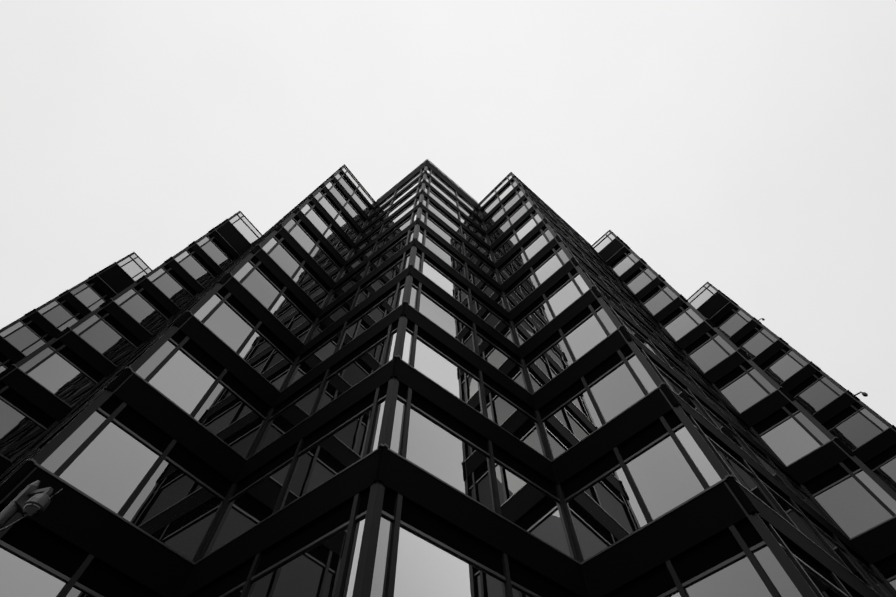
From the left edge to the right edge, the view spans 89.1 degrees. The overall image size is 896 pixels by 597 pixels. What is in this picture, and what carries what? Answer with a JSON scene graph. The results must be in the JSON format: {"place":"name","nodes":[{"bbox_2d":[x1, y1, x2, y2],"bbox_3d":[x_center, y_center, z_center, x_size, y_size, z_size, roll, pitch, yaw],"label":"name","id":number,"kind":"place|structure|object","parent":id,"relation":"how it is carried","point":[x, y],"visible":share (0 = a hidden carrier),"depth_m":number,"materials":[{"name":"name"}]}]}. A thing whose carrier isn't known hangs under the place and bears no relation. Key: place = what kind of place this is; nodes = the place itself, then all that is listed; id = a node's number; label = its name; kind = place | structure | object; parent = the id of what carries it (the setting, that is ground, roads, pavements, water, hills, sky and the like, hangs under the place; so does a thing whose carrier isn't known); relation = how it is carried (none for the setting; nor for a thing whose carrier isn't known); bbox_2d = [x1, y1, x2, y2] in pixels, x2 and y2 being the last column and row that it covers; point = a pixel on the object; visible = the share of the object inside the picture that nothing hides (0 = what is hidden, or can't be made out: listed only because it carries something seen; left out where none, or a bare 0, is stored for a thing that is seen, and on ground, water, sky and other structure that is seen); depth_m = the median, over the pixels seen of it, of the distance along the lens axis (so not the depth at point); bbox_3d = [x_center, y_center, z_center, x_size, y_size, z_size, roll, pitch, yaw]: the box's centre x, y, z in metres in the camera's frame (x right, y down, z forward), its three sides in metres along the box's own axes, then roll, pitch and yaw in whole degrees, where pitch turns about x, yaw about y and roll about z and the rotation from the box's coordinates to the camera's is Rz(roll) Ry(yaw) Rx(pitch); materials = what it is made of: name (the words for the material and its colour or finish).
{"place":"outdoors","nodes":[
{"label":"outdoors","id":0,"kind":"place"},
{"bbox_2d":[0,0,895,426],"label":"sky","id":1,"kind":"structure","parent":0,"point":[746,149],"materials":[{"name":"white"}]},
{"label":"ground","id":2,"kind":"structure","parent":0,"visible":0},
{"bbox_2d":[0,480,62,531],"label":"mounting bracket","id":3,"kind":"object","parent":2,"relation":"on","point":[9,510],"visible":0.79,"depth_m":5.20,"materials":[{"name":"black metal"}]},
{"bbox_2d":[14,486,53,516],"bbox_3d":[-4.794,2.353,5.272,0.395,0.408,0.212,-13,-64,5],"label":"cctv camera","id":4,"kind":"object","parent":3,"relation":"attached to","point":[29,500],"visible":0.98,"depth_m":5.22,"materials":[{"name":"grey plastic"}]},
{"bbox_2d":[0,159,895,596],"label":"building","id":5,"kind":"structure","parent":2,"relation":"on","point":[426,377],"depth_m":15.93,"materials":[{"name":"black glass"}]},
{"bbox_2d":[855,392,867,396],"bbox_3d":[30.404,7.151,33.554,0.810,0.576,0.300,-38,-69,16],"label":"security camera","id":6,"kind":"object","parent":5,"relation":"attached to","point":[864,394],"visible":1,"depth_m":33.39,"materials":[{"name":"black"}]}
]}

